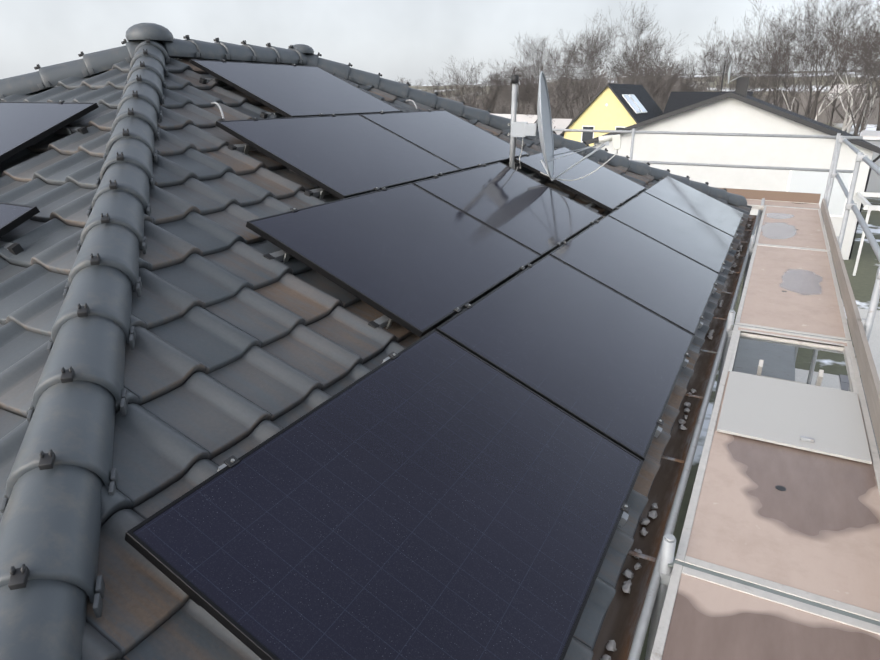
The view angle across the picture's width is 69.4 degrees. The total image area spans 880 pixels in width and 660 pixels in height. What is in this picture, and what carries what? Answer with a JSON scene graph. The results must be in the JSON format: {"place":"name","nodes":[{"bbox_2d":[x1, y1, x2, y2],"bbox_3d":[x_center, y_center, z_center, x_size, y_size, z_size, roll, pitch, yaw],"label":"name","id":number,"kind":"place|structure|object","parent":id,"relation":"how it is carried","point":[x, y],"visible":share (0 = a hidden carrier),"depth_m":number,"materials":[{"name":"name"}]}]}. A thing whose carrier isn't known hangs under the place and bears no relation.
{"place":"outdoors","nodes":[
{"label":"outdoors","id":0,"kind":"place"},
{"bbox_2d":[0,60,129,521],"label":"hip roof tiles","id":1,"kind":"object","parent":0,"point":[67,168],"visible":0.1,"depth_m":3.18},
{"bbox_2d":[81,55,751,659],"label":"roof tiles","id":2,"kind":"object","parent":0,"point":[223,311],"visible":0.15,"depth_m":2.71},
{"bbox_2d":[0,0,879,85],"label":"sky","id":3,"kind":"structure","parent":0,"point":[393,39],"materials":[{"name":"white"}]},
{"bbox_2d":[409,69,879,659],"bbox_3d":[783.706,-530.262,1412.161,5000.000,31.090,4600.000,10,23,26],"label":"ground","id":4,"kind":"structure","parent":0,"point":[863,287],"depth_m":18.89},
{"bbox_2d":[490,113,555,133],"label":"house","id":5,"kind":"structure","parent":4,"relation":"on","point":[526,118],"depth_m":86.98,"materials":[{"name":"white paint"}]},
{"bbox_2d":[552,118,572,137],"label":"house","id":6,"kind":"structure","parent":4,"relation":"on","point":[560,123],"depth_m":95.96,"materials":[{"name":"white paint"}]},
{"bbox_2d":[562,84,662,145],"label":"yellow house","id":7,"kind":"structure","parent":4,"relation":"on","point":[614,106],"depth_m":54.32,"materials":[{"name":"paint"}]},
{"bbox_2d":[396,0,879,135],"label":"bare trees","id":8,"kind":"object","parent":4,"relation":"on","point":[863,55],"visible":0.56,"depth_m":110.17,"materials":[{"name":"plant"}]},
{"bbox_2d":[663,92,752,113],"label":"roof","id":9,"kind":"structure","parent":4,"relation":"on","point":[677,100],"depth_m":58.02,"materials":[{"name":"grey tile"}]},
{"bbox_2d":[553,128,879,659],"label":"scaffolding","id":10,"kind":"object","parent":4,"relation":"on","point":[759,354],"visible":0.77,"depth_m":3.97,"materials":[{"name":"silver metal"}]},
{"bbox_2d":[661,199,879,659],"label":"scaffold decks","id":11,"kind":"object","parent":10,"relation":"on","point":[814,528],"visible":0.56,"depth_m":2.58,"materials":[{"name":"brown wood"}]},
{"bbox_2d":[775,229,797,490],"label":"scaffold deck holes","id":12,"kind":"object","parent":11,"relation":"in","point":[780,488],"visible":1,"depth_m":2.82,"materials":[{"name":"black"}]},
{"bbox_2d":[715,187,879,463],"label":"scaffold boards","id":13,"kind":"object","parent":10,"relation":"on","point":[783,412],"visible":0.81,"depth_m":3.50,"materials":[{"name":"grey metal"}]},
{"bbox_2d":[585,61,879,259],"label":"white neighbour house","id":14,"kind":"structure","parent":4,"relation":"on","point":[739,110],"depth_m":22.17,"materials":[{"name":"paint"}]},
{"bbox_2d":[795,308,879,457],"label":"garden surfaces","id":15,"kind":"object","parent":4,"relation":"on","point":[840,381],"visible":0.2,"depth_m":12.62,"materials":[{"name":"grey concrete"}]},
{"bbox_2d":[826,84,866,103],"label":"house","id":16,"kind":"structure","parent":4,"relation":"on","point":[835,86],"depth_m":255.82,"materials":[{"name":"white"}]},
{"bbox_2d":[853,192,879,275],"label":"white post frame","id":17,"kind":"object","parent":4,"relation":"on","point":[864,201],"visible":0.75,"depth_m":19.28,"materials":[{"name":"grey metal"}]},
{"bbox_2d":[860,130,879,192],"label":"neighbouring building","id":18,"kind":"structure","parent":4,"relation":"on","point":[872,137],"depth_m":37.57,"materials":[{"name":"grey paint"}]},
{"bbox_2d":[434,50,879,124],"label":"bare trees","id":19,"kind":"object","parent":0,"point":[822,117],"depth_m":198.47,"materials":[{"name":"brown plant"}]},
{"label":"house walls","id":20,"kind":"object","parent":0,"visible":0},
{"bbox_2d":[0,105,736,650],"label":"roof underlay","id":21,"kind":"object","parent":20,"relation":"on","point":[384,349],"depth_m":2.65,"materials":[{"name":"black"}]},
{"bbox_2d":[0,202,39,237],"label":"solar panel","id":22,"kind":"object","parent":21,"relation":"on","point":[12,216],"visible":1,"depth_m":3.11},
{"bbox_2d":[0,102,98,162],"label":"solar panel","id":23,"kind":"object","parent":21,"relation":"on","point":[23,125],"visible":1,"depth_m":4.22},
{"bbox_2d":[0,39,143,100],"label":"hip caps","id":24,"kind":"object","parent":21,"relation":"attached to","point":[86,65],"visible":0.71,"depth_m":5.26,"materials":[{"name":"grey ceramic"}]},
{"bbox_2d":[0,38,169,659],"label":"hip caps","id":25,"kind":"object","parent":21,"relation":"on","point":[61,472],"visible":1,"depth_m":1.93,"materials":[{"name":"grey ceramic"}]},
{"bbox_2d":[125,23,173,42],"bbox_3d":[-2.479,-2.540,5.420,0.380,0.144,0.380,10,23,26],"label":"ridge cap","id":26,"kind":"object","parent":21,"relation":"on","point":[144,31],"visible":1,"depth_m":5.29,"materials":[{"name":"grey metal"}]},
{"bbox_2d":[158,35,306,63],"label":"ridge caps","id":27,"kind":"object","parent":21,"relation":"on","point":[189,47],"visible":0.88,"depth_m":6.09,"materials":[{"name":"grey ceramic"}]},
{"bbox_2d":[190,59,401,117],"bbox_3d":[-1.250,-2.249,5.939,1.134,0.032,1.722,32,31,15],"label":"solar panel","id":28,"kind":"object","parent":21,"relation":"on","point":[287,91],"visible":0.92,"depth_m":5.76,"materials":[{"name":"black"}]},
{"bbox_2d":[211,99,416,119],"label":"cable conduits","id":29,"kind":"object","parent":21,"relation":"on","point":[220,108],"visible":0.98,"depth_m":4.78,"materials":[{"name":"grey plastic"}]},
{"bbox_2d":[216,114,460,198],"bbox_3d":[-0.685,-1.403,4.953,1.134,0.034,1.722,32,31,15],"label":"solar panel","id":30,"kind":"object","parent":21,"relation":"on","point":[343,156],"visible":0.87,"depth_m":4.75,"materials":[{"name":"black"}]},
{"bbox_2d":[0,60,743,605],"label":"panel mounting clamps","id":31,"kind":"object","parent":21,"relation":"on","point":[278,256],"visible":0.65,"depth_m":3.94,"materials":[{"name":"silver metal"}]},
{"bbox_2d":[125,329,643,659],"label":"solar panel","id":32,"kind":"object","parent":21,"relation":"on","point":[434,494],"visible":1,"depth_m":2.02,"materials":[{"name":"black"}]},
{"bbox_2d":[246,183,540,337],"bbox_3d":[-0.155,-0.533,3.905,1.134,0.033,1.722,32,31,15],"label":"solar panel","id":33,"kind":"object","parent":21,"relation":"on","point":[416,260],"visible":1,"depth_m":3.67,"materials":[{"name":"black"}]},
{"bbox_2d":[359,110,529,170],"bbox_3d":[0.118,-1.942,6.402,1.134,0.034,1.722,32,31,15],"label":"solar panel","id":34,"kind":"object","parent":21,"relation":"on","point":[454,140],"visible":0.82,"depth_m":6.26,"materials":[{"name":"black"}]},
{"bbox_2d":[412,162,601,258],"bbox_3d":[0.648,-1.073,5.353,1.134,0.033,1.722,32,31,15],"label":"solar panel","id":35,"kind":"object","parent":21,"relation":"on","point":[539,218],"visible":0.92,"depth_m":5.19,"materials":[{"name":"black"}]},
{"bbox_2d":[302,52,746,206],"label":"hip caps","id":36,"kind":"object","parent":21,"relation":"on","point":[365,78],"visible":0.65,"depth_m":7.85,"materials":[{"name":"grey ceramic"}]},
{"bbox_2d":[507,71,620,180],"bbox_3d":[1.159,-1.902,6.054,0.841,1.048,0.857,-13,24,-31],"label":"satellite dish","id":37,"kind":"object","parent":21,"relation":"on","point":[526,129],"visible":0.96,"depth_m":6.13,"materials":[{"name":"grey metal"}]},
{"bbox_2d":[435,254,694,460],"bbox_3d":[0.836,0.026,3.688,1.134,0.033,1.722,32,30,15],"label":"solar panel","id":38,"kind":"object","parent":21,"relation":"on","point":[602,359],"visible":0.92,"depth_m":3.46,"materials":[{"name":"black"}]},
{"bbox_2d":[515,147,645,211],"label":"solar panel","id":39,"kind":"object","parent":21,"relation":"on","point":[606,188],"visible":0.87,"depth_m":6.93,"materials":[{"name":"black"}]},
{"bbox_2d":[549,215,718,334],"bbox_3d":[1.639,-0.514,5.136,1.134,0.033,1.722,32,30,15],"label":"solar panel","id":40,"kind":"object","parent":21,"relation":"on","point":[655,276],"visible":0.92,"depth_m":4.97,"materials":[{"name":"black"}]},
{"bbox_2d":[608,191,733,273],"bbox_3d":[2.443,-1.054,6.585,1.134,0.033,1.722,32,30,15],"label":"solar panel","id":41,"kind":"object","parent":21,"relation":"on","point":[680,231],"visible":0.9,"depth_m":6.46,"materials":[{"name":"black"}]},
{"bbox_2d":[592,215,756,659],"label":"gutter","id":42,"kind":"object","parent":21,"relation":"on","point":[621,620],"visible":0.44,"depth_m":3.00,"materials":[{"name":"metal"}]},
{"bbox_2d":[600,224,750,659],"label":"gutter pebbles","id":43,"kind":"object","parent":42,"relation":"on","point":[626,588],"visible":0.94,"depth_m":2.81,"materials":[{"name":"grey stone"}]},
{"bbox_2d":[644,176,743,236],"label":"solar panel","id":44,"kind":"object","parent":21,"relation":"on","point":[706,208],"visible":0.92,"depth_m":7.93,"materials":[{"name":"black"}]},
{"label":"roof hip caps","id":45,"kind":"object","parent":21,"relation":"attached to","visible":0},
{"bbox_2d":[288,44,313,53],"bbox_3d":[-1.556,-3.135,7.092,0.296,0.101,0.296,10,23,26],"label":"ridge cap","id":46,"kind":"object","parent":45,"relation":"on","point":[303,48],"visible":0.69,"depth_m":7.00,"materials":[{"name":"grey metal"}]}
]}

